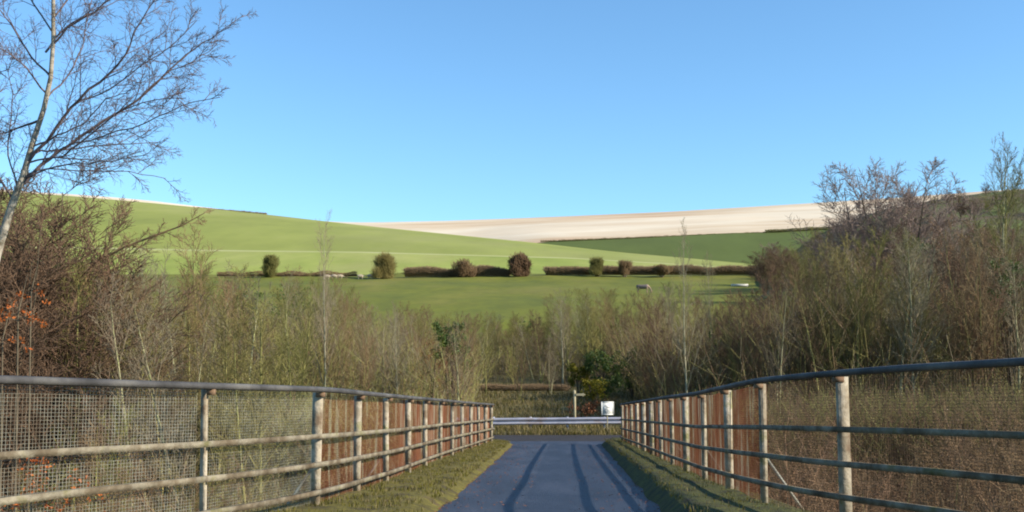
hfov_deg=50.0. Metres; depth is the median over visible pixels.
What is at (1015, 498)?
bare sapling
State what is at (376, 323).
bare sapling
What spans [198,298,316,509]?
bare sapling
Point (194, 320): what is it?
bare sapling
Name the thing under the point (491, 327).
bare sapling
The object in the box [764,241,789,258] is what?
bare tree
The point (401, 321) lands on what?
bare sapling
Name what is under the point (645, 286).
horse
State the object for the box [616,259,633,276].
field bush
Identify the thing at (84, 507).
bare sapling
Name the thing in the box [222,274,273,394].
bare sapling
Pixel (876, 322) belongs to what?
bare sapling
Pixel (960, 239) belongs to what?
bare sapling
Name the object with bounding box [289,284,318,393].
bare sapling
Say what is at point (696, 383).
undergrowth
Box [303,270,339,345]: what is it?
bare sapling
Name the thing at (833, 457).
undergrowth
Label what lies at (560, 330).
bare sapling
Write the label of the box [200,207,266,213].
skyline hedge
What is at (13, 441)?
bare sapling
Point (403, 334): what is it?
bare sapling
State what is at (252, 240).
hill grass
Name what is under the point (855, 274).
bare sapling
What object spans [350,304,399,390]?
bare sapling
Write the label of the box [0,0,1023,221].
sky
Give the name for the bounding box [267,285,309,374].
bare sapling
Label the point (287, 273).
field hedge
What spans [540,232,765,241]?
boundary hedge
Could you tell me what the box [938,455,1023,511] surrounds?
bare sapling
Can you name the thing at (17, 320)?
beech sapling
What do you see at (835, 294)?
bare sapling
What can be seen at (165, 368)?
bare sapling
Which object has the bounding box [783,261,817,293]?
bare tree
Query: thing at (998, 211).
bare tree
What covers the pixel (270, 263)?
field bush
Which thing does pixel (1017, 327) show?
bare sapling
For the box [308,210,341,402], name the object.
bare tree
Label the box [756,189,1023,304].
hill scrub
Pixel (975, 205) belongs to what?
bare tree
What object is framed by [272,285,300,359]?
bare sapling
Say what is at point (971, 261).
bare sapling
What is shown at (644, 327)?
bare sapling
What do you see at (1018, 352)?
bare sapling
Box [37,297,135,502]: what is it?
bare sapling
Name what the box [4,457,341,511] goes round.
undergrowth
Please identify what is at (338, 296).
bare sapling
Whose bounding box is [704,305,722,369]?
bare sapling
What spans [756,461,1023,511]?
undergrowth
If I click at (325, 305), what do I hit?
bare sapling
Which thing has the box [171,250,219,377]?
bare sapling
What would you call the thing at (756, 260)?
bare tree
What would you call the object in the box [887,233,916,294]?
bare sapling
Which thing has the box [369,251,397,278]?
field bush
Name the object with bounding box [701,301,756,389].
bare sapling
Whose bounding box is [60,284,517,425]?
undergrowth
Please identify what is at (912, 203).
bare tree
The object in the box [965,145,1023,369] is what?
bare tree
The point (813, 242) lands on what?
bare tree
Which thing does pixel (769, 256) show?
bare tree
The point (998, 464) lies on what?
bare sapling
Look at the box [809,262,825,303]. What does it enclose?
bare sapling
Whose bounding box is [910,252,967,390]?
bare sapling
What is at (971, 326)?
bare sapling
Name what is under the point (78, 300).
bare sapling
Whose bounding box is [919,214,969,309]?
bare sapling
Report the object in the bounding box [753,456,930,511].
bare sapling
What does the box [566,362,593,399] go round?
evergreen bush
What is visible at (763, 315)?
bare sapling
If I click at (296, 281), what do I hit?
bare sapling
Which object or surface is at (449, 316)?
bare sapling
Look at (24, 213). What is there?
bare tree
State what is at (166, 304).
bare sapling
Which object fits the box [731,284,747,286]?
water trough
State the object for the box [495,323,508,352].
bare sapling
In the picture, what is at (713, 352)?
ivy clump
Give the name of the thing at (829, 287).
bare sapling
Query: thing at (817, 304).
bare sapling
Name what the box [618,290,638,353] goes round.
bare sapling
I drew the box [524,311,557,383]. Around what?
bare sapling
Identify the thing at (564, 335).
bare sapling
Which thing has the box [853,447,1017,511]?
bare sapling
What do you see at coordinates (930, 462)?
bare sapling
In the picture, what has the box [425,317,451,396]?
bare sapling
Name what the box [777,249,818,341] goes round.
bare sapling
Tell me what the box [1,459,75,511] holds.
beech sapling
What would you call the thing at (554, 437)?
cross road
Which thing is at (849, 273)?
bare sapling
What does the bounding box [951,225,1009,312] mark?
bare sapling
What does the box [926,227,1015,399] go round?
bare sapling
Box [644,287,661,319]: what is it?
bare sapling
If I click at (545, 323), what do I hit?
bare sapling
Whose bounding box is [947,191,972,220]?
bare tree
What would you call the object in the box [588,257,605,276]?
field bush
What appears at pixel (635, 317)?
bare sapling
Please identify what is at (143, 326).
bare sapling
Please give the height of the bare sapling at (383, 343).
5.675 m
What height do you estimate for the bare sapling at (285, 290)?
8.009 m
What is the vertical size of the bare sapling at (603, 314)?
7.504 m
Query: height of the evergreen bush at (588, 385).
1.748 m
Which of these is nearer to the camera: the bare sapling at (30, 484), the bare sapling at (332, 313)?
the bare sapling at (30, 484)
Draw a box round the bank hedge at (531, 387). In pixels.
[465,383,571,390]
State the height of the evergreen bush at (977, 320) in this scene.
6.328 m
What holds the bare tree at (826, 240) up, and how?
on the hill scrub
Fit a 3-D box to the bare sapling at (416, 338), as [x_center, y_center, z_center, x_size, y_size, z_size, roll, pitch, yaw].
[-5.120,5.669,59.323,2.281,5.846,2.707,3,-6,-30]
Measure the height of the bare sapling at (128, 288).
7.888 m
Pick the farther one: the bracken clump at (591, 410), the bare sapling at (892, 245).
the bare sapling at (892, 245)
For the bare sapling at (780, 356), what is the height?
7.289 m
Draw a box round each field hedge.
[216,270,357,275]
[402,264,510,276]
[542,265,666,274]
[667,264,761,274]
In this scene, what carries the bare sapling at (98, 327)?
on the ground at (504, 296)
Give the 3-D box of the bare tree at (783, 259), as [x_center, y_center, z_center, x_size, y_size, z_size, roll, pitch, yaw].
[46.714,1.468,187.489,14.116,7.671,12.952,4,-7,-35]
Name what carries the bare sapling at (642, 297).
on the ground at (504, 296)
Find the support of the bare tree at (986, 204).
on the hill scrub
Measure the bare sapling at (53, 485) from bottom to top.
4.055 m
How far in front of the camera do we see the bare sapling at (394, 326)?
54.23 m
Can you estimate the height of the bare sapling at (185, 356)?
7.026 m
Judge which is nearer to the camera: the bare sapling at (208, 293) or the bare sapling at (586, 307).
the bare sapling at (208, 293)
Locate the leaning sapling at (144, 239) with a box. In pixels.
[45,206,212,509]
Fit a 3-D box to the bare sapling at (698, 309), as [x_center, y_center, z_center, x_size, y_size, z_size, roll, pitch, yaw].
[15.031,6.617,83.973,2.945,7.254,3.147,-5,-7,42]
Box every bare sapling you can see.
[0,317,44,511]
[1,464,55,511]
[9,464,45,511]
[17,466,185,511]
[20,460,80,511]
[21,257,136,510]
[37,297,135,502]
[44,256,132,500]
[60,416,142,511]
[65,271,178,508]
[65,436,114,511]
[66,284,123,498]
[70,395,151,511]
[86,397,145,511]
[96,292,171,482]
[97,270,160,441]
[97,271,199,511]
[98,299,226,511]
[104,272,188,404]
[105,291,241,504]
[110,257,152,366]
[119,270,143,361]
[121,267,155,334]
[125,245,173,353]
[127,289,224,504]
[127,296,182,420]
[136,244,231,408]
[150,270,184,405]
[151,451,234,511]
[164,292,212,431]
[166,467,218,511]
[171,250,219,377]
[175,260,244,371]
[175,268,211,379]
[176,261,213,380]
[183,290,269,507]
[188,274,212,355]
[191,459,251,510]
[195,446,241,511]
[197,261,232,358]
[197,263,215,323]
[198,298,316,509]
[199,308,288,511]
[205,276,298,426]
[213,283,237,347]
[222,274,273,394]
[223,275,276,394]
[229,263,262,338]
[232,268,252,331]
[264,284,314,448]
[266,267,300,407]
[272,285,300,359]
[274,265,310,356]
[274,279,312,359]
[288,270,333,401]
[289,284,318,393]
[290,287,325,369]
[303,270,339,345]
[303,281,330,328]
[306,294,358,384]
[310,286,340,365]
[311,291,344,370]
[312,288,346,342]
[316,291,355,387]
[317,290,365,412]
[318,272,350,330]
[328,305,345,401]
[342,300,373,377]
[346,303,376,389]
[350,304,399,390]
[354,301,380,405]
[354,311,379,352]
[362,305,393,373]
[365,310,409,401]
[369,311,399,397]
[374,300,410,384]
[384,307,410,349]
[384,310,414,385]
[396,309,433,400]
[400,309,429,405]
[404,304,434,361]
[411,341,447,397]
[417,320,433,391]
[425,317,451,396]
[429,322,448,372]
[431,313,484,406]
[432,311,467,393]
[433,321,474,417]
[444,310,452,331]
[453,318,473,386]
[459,313,480,378]
[459,316,478,369]
[469,316,498,362]
[473,312,483,330]
[476,317,495,376]
[484,311,500,345]
[484,322,498,359]
[491,313,503,361]
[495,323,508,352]
[499,310,518,352]
[499,316,528,368]
[507,318,555,380]
[519,320,532,378]
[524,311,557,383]
[528,308,547,339]
[531,317,546,354]
[537,307,554,367]
[539,311,552,345]
[542,294,570,369]
[543,299,583,382]
[548,294,585,377]
[553,287,582,342]
[554,304,570,371]
[562,288,572,325]
[564,287,606,354]
[565,306,581,356]
[567,300,612,378]
[568,300,593,358]
[574,304,590,355]
[575,289,593,323]
[578,289,597,347]
[584,287,623,373]
[595,291,619,353]
[595,298,631,375]
[599,290,623,355]
[617,301,636,334]
[617,303,634,332]
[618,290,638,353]
[618,292,653,344]
[620,303,676,361]
[626,290,646,344]
[629,299,691,396]
[635,294,669,365]
[639,286,681,334]
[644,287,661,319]
[650,297,669,323]
[655,293,709,401]
[656,282,684,330]
[659,293,678,344]
[662,282,704,346]
[686,295,709,345]
[689,295,727,371]
[694,311,727,370]
[700,302,741,382]
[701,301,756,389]
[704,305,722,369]
[710,297,796,382]
[720,289,773,403]
[722,288,771,404]
[723,291,754,338]
[733,266,802,339]
[742,408,875,511]
[744,295,783,357]
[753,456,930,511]
[758,271,801,412]
[763,258,803,309]
[765,263,812,336]
[765,272,822,383]
[767,273,791,334]
[768,267,791,341]
[772,250,810,344]
[775,259,811,392]
[775,260,845,410]
[776,258,838,411]
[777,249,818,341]
[781,276,832,392]
[795,240,848,402]
[804,240,844,398]
[808,246,847,369]
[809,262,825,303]
[814,243,881,322]
[814,415,877,511]
[820,251,866,380]
[821,232,907,414]
[821,450,960,511]
[828,235,888,417]
[831,249,899,354]
[832,244,915,406]
[834,233,881,360]
[844,225,901,404]
[848,223,939,327]
[851,454,882,511]
[853,414,1023,511]
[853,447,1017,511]
[859,407,959,488]
[862,236,956,402]
[862,252,920,405]
[864,232,952,408]
[873,231,1011,361]
[875,226,939,397]
[881,396,1013,509]
[884,389,1023,511]
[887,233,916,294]
[888,228,922,301]
[890,473,923,511]
[893,231,952,400]
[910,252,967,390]
[912,460,1021,511]
[913,380,1023,506]
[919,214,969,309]
[925,252,976,295]
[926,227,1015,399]
[927,218,1023,403]
[928,229,998,385]
[929,229,969,294]
[930,236,980,355]
[930,409,1023,511]
[931,428,1006,511]
[934,409,1023,511]
[936,247,1000,395]
[937,397,1023,511]
[938,232,1006,281]
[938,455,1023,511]
[939,225,1011,404]
[942,240,970,293]
[945,233,999,392]
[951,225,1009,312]
[954,480,1022,511]
[958,217,1009,311]
[973,234,1023,374]
[975,234,1022,292]
[995,226,1023,278]
[995,242,1023,399]
[997,288,1023,383]
[1008,243,1023,382]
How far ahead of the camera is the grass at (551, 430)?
57.14 m
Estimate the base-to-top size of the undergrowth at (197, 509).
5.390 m
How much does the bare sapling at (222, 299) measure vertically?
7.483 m
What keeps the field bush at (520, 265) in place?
on the ground at (504, 296)
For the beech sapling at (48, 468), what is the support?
on the ground at (504, 296)
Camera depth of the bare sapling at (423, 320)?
71.91 m
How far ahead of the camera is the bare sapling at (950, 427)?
29.27 m
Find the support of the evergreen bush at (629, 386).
on the ground at (504, 296)
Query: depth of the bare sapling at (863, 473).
20.48 m
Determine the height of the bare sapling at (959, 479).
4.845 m
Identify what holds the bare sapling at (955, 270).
on the ground at (504, 296)
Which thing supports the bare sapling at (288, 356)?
on the ground at (504, 296)
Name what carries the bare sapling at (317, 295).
on the ground at (504, 296)
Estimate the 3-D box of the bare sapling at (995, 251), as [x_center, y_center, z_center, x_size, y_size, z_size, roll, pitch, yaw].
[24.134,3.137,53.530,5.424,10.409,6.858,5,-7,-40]
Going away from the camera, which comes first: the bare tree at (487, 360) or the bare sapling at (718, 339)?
the bare sapling at (718, 339)
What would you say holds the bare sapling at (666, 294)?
on the ground at (504, 296)
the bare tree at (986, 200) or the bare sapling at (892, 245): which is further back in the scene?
the bare tree at (986, 200)
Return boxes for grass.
[0,193,753,274]
[346,380,710,434]
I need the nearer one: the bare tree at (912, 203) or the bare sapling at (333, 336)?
the bare sapling at (333, 336)
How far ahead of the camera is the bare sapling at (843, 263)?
51.21 m
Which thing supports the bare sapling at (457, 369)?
on the ground at (504, 296)
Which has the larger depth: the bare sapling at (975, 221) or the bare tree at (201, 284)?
the bare sapling at (975, 221)
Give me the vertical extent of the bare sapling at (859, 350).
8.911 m
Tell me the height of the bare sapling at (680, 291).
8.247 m
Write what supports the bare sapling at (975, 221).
on the ground at (504, 296)
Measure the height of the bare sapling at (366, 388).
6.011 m
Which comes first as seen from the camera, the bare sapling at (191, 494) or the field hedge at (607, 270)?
the bare sapling at (191, 494)
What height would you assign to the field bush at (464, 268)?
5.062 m
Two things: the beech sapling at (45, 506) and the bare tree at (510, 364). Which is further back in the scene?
the bare tree at (510, 364)
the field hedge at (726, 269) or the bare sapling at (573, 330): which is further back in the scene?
the field hedge at (726, 269)
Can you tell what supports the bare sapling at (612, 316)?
on the ground at (504, 296)
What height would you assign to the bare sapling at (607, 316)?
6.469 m
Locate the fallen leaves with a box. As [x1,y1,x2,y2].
[435,444,661,511]
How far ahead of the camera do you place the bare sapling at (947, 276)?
73.54 m
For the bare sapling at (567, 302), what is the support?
on the ground at (504, 296)
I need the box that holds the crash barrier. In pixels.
[456,417,623,429]
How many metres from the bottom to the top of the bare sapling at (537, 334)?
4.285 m
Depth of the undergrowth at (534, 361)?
89.88 m
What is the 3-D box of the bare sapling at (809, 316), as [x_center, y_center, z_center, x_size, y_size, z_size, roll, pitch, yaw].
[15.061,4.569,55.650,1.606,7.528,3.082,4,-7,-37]
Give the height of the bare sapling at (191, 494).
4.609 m
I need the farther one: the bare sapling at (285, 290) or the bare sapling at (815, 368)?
the bare sapling at (285, 290)
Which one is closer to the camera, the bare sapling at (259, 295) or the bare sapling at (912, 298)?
the bare sapling at (912, 298)
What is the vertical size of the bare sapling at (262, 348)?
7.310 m
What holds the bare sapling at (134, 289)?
on the ground at (504, 296)
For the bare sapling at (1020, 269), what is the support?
on the ground at (504, 296)
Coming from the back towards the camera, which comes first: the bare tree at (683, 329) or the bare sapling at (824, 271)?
the bare sapling at (824, 271)
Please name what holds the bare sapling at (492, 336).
on the ground at (504, 296)
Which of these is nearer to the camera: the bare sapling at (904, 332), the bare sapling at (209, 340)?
the bare sapling at (209, 340)
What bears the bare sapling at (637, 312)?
on the ground at (504, 296)
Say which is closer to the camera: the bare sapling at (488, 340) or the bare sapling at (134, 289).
the bare sapling at (134, 289)
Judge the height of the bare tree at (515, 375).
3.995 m
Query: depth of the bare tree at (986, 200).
278.95 m
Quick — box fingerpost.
[573,390,585,426]
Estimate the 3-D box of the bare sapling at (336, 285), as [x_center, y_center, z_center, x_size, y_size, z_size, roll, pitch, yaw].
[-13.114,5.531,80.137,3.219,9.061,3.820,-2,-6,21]
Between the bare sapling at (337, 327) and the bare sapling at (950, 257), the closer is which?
the bare sapling at (337, 327)
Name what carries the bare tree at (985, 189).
on the hill scrub
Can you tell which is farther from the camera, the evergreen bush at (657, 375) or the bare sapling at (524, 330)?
the bare sapling at (524, 330)
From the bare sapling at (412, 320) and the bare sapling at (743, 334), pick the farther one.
the bare sapling at (412, 320)
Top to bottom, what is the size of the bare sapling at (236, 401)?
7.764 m
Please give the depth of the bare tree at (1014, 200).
267.66 m
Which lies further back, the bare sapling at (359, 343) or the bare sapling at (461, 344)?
the bare sapling at (461, 344)
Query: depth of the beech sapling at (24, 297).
16.95 m
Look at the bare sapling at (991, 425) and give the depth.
32.11 m
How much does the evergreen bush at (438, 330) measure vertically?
4.968 m
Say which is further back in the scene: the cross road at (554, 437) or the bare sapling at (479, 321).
the bare sapling at (479, 321)
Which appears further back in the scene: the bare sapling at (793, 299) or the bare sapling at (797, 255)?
the bare sapling at (793, 299)
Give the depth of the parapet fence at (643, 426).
10.94 m
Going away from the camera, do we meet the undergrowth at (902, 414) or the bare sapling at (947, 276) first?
the undergrowth at (902, 414)
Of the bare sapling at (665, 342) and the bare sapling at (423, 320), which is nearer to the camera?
the bare sapling at (665, 342)
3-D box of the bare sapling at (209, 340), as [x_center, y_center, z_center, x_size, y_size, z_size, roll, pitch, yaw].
[-10.188,4.901,33.190,4.673,7.792,2.666,5,-8,-44]
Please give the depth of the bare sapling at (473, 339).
72.14 m
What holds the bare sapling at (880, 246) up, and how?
on the ground at (504, 296)
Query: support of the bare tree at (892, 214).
on the ground at (504, 296)
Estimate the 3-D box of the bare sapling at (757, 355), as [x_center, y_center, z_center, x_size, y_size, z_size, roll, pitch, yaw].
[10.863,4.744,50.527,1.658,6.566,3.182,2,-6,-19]
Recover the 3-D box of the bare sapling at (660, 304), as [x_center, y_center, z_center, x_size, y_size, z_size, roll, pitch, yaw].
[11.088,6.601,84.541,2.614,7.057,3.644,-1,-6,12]
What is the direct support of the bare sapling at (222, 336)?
on the ground at (504, 296)
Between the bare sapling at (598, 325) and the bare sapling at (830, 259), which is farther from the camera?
the bare sapling at (598, 325)
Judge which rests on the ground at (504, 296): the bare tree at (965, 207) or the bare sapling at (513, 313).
the bare sapling at (513, 313)
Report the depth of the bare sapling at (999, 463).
25.54 m
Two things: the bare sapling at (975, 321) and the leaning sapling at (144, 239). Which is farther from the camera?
the bare sapling at (975, 321)
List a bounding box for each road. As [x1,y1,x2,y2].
[437,441,660,511]
[446,435,658,442]
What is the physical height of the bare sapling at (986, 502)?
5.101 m
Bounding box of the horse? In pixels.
[636,284,651,292]
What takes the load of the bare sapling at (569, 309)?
on the ground at (504, 296)
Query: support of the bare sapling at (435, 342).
on the ground at (504, 296)
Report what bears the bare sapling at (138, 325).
on the ground at (504, 296)
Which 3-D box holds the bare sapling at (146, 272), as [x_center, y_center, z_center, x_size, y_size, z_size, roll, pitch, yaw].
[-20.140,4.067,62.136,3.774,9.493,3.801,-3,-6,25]
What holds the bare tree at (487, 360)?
on the ground at (504, 296)
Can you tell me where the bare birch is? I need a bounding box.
[0,0,258,259]
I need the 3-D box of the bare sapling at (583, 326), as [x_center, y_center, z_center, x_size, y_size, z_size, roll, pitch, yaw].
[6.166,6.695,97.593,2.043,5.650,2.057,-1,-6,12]
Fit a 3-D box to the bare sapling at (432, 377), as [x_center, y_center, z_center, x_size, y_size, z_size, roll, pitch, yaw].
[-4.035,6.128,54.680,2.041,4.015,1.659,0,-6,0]
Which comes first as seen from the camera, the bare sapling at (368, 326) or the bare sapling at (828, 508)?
the bare sapling at (828, 508)
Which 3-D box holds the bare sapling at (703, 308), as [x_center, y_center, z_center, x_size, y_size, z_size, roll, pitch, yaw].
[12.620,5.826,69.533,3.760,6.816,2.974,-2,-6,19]
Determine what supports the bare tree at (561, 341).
on the ground at (504, 296)
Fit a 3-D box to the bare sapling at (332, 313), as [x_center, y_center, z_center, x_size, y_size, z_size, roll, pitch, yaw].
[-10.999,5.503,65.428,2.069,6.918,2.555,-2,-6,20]
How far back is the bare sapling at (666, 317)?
72.36 m
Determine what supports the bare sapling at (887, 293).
on the ground at (504, 296)
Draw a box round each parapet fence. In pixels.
[0,375,493,511]
[620,357,1023,511]
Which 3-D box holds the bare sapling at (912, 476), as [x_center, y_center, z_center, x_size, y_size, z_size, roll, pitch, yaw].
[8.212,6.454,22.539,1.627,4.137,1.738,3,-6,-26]
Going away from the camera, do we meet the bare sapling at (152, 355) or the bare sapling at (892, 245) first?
the bare sapling at (152, 355)
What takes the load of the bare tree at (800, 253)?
on the hill scrub
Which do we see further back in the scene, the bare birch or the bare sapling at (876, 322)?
the bare sapling at (876, 322)
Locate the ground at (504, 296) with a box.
[5,272,958,510]
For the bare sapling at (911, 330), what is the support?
on the ground at (504, 296)
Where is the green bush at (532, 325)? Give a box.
[515,315,554,337]
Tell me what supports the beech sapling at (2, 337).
on the ground at (504, 296)
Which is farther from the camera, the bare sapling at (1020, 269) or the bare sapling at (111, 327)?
the bare sapling at (1020, 269)
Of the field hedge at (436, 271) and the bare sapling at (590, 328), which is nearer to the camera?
the bare sapling at (590, 328)
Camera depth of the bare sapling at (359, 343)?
56.54 m
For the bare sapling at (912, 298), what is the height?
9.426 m
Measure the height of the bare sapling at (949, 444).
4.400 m
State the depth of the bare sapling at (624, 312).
100.86 m
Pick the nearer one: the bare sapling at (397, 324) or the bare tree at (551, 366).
the bare sapling at (397, 324)
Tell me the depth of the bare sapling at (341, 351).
51.27 m
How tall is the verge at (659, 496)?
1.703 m
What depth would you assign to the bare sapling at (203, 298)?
63.62 m
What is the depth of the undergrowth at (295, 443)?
34.45 m
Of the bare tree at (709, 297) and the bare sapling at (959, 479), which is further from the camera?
the bare tree at (709, 297)
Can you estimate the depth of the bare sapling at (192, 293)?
59.29 m
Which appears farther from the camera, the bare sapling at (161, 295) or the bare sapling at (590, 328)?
the bare sapling at (590, 328)
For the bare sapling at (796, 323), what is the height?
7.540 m
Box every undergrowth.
[2,378,465,511]
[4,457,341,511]
[24,434,352,511]
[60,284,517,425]
[425,324,670,383]
[593,275,1023,421]
[610,377,1023,511]
[680,402,935,511]
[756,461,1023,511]
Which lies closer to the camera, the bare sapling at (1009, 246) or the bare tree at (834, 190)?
the bare sapling at (1009, 246)
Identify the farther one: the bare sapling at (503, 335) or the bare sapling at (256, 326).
the bare sapling at (503, 335)
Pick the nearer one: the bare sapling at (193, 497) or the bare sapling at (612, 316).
the bare sapling at (193, 497)
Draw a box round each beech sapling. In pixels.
[0,274,49,511]
[0,302,34,511]
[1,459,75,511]
[4,428,108,511]
[7,260,50,511]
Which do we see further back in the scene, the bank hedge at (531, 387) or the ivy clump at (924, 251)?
the ivy clump at (924, 251)
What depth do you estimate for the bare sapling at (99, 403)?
28.32 m
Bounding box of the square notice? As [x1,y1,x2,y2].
[601,402,613,433]
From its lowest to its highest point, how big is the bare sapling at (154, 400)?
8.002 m
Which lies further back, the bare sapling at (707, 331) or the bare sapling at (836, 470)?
the bare sapling at (707, 331)
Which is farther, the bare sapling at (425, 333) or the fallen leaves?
the bare sapling at (425, 333)
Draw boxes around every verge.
[258,440,512,511]
[602,437,808,511]
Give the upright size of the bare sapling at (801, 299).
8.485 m
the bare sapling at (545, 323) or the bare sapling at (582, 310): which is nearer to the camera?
the bare sapling at (582, 310)
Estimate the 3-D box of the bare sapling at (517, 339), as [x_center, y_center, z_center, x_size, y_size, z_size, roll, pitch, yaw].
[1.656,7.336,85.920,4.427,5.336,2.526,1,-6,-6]
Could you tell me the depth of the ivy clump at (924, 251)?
80.74 m
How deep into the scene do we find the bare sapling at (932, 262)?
56.16 m
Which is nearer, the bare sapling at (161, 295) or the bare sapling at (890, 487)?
the bare sapling at (890, 487)
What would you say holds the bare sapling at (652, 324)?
on the ground at (504, 296)
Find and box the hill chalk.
[4,189,1020,264]
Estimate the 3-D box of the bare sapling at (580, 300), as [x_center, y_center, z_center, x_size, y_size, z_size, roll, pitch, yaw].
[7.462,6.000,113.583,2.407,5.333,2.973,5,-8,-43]
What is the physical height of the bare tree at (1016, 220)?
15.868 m
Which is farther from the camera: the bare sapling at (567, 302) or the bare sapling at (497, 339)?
the bare sapling at (567, 302)
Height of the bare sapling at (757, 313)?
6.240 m
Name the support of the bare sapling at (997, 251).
on the ground at (504, 296)
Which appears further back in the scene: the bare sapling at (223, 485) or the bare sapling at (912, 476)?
the bare sapling at (223, 485)
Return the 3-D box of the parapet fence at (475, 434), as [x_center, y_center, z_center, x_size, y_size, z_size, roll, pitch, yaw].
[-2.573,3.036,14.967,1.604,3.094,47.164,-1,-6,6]
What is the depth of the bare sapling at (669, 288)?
96.60 m
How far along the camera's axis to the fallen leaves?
18.25 m
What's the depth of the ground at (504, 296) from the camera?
186.13 m
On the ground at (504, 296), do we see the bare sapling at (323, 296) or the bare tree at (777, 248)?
the bare sapling at (323, 296)
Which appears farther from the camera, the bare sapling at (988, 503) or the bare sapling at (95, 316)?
the bare sapling at (95, 316)
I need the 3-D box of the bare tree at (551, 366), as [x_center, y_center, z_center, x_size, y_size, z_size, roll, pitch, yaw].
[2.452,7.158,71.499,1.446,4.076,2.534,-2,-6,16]
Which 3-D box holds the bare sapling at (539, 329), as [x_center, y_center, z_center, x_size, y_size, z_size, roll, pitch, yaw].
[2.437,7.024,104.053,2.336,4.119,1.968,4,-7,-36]
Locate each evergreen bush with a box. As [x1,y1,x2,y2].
[430,320,472,422]
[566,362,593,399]
[579,377,609,403]
[583,349,629,400]
[611,345,646,397]
[647,350,687,400]
[942,295,1006,337]
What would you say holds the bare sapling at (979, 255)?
on the ground at (504, 296)
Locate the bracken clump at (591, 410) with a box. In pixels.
[566,399,600,416]
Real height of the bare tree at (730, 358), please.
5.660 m
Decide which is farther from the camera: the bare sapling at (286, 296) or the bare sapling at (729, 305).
the bare sapling at (286, 296)
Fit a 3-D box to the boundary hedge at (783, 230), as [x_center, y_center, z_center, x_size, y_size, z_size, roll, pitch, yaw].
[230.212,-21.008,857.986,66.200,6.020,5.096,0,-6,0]
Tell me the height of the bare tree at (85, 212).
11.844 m
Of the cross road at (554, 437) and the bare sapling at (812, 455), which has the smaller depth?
the bare sapling at (812, 455)
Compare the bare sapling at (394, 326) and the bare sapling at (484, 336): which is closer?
the bare sapling at (394, 326)
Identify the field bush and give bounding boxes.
[261,254,279,276]
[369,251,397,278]
[450,258,478,276]
[506,250,532,276]
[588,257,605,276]
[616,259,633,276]
[651,264,673,276]
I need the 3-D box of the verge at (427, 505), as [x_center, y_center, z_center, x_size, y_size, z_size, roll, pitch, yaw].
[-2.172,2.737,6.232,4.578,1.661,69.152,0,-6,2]
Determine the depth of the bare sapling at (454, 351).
56.40 m
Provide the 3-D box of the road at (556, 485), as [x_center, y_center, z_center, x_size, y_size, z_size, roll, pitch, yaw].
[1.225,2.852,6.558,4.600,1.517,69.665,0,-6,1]
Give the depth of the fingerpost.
49.55 m
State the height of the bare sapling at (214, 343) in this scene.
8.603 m
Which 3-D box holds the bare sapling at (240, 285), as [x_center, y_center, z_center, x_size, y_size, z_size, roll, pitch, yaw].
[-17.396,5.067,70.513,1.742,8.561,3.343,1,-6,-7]
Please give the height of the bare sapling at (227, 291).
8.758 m
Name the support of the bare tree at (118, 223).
on the ground at (504, 296)
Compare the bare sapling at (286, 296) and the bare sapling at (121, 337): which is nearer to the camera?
the bare sapling at (121, 337)
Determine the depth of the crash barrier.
47.49 m
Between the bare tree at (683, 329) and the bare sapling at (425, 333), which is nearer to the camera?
the bare tree at (683, 329)
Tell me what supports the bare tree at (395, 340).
on the ground at (504, 296)
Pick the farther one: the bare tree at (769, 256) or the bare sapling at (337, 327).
the bare tree at (769, 256)
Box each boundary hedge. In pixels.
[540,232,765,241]
[765,226,829,232]
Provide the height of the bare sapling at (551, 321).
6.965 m
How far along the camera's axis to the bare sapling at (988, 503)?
13.82 m
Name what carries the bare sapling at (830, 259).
on the ground at (504, 296)
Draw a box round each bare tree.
[0,153,215,511]
[0,168,139,467]
[0,174,124,343]
[0,195,200,511]
[0,200,156,511]
[165,226,246,393]
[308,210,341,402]
[385,300,411,394]
[477,330,497,392]
[503,345,519,379]
[509,338,530,398]
[539,334,560,393]
[548,295,579,384]
[663,219,712,392]
[697,251,722,346]
[721,309,741,392]
[740,246,781,292]
[745,246,811,283]
[749,246,798,295]
[756,242,787,288]
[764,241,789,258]
[774,237,831,270]
[782,164,900,297]
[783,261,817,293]
[800,234,824,250]
[814,156,992,299]
[816,231,835,256]
[825,159,936,292]
[846,172,1001,296]
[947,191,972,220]
[957,132,1023,358]
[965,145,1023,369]
[967,194,984,218]
[969,192,999,208]
[980,182,990,194]
[980,195,994,209]
[985,185,1023,211]
[997,163,1023,301]
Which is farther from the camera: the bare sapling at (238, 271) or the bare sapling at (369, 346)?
the bare sapling at (238, 271)
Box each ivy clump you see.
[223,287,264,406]
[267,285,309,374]
[707,330,731,383]
[900,237,942,275]
[987,256,1023,396]
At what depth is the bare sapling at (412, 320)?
57.83 m
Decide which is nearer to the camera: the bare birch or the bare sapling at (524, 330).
the bare birch
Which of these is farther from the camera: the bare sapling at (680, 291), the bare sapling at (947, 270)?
the bare sapling at (680, 291)
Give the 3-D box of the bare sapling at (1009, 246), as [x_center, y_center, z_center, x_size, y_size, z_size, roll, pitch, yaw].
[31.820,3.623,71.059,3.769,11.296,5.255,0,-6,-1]
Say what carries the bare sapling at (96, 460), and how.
on the ground at (504, 296)
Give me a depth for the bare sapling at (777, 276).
79.01 m
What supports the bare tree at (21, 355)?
on the ground at (504, 296)
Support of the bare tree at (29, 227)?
on the ground at (504, 296)
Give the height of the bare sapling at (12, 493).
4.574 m
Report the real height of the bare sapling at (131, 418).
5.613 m
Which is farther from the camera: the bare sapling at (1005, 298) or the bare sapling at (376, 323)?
the bare sapling at (376, 323)
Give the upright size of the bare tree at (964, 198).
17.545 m

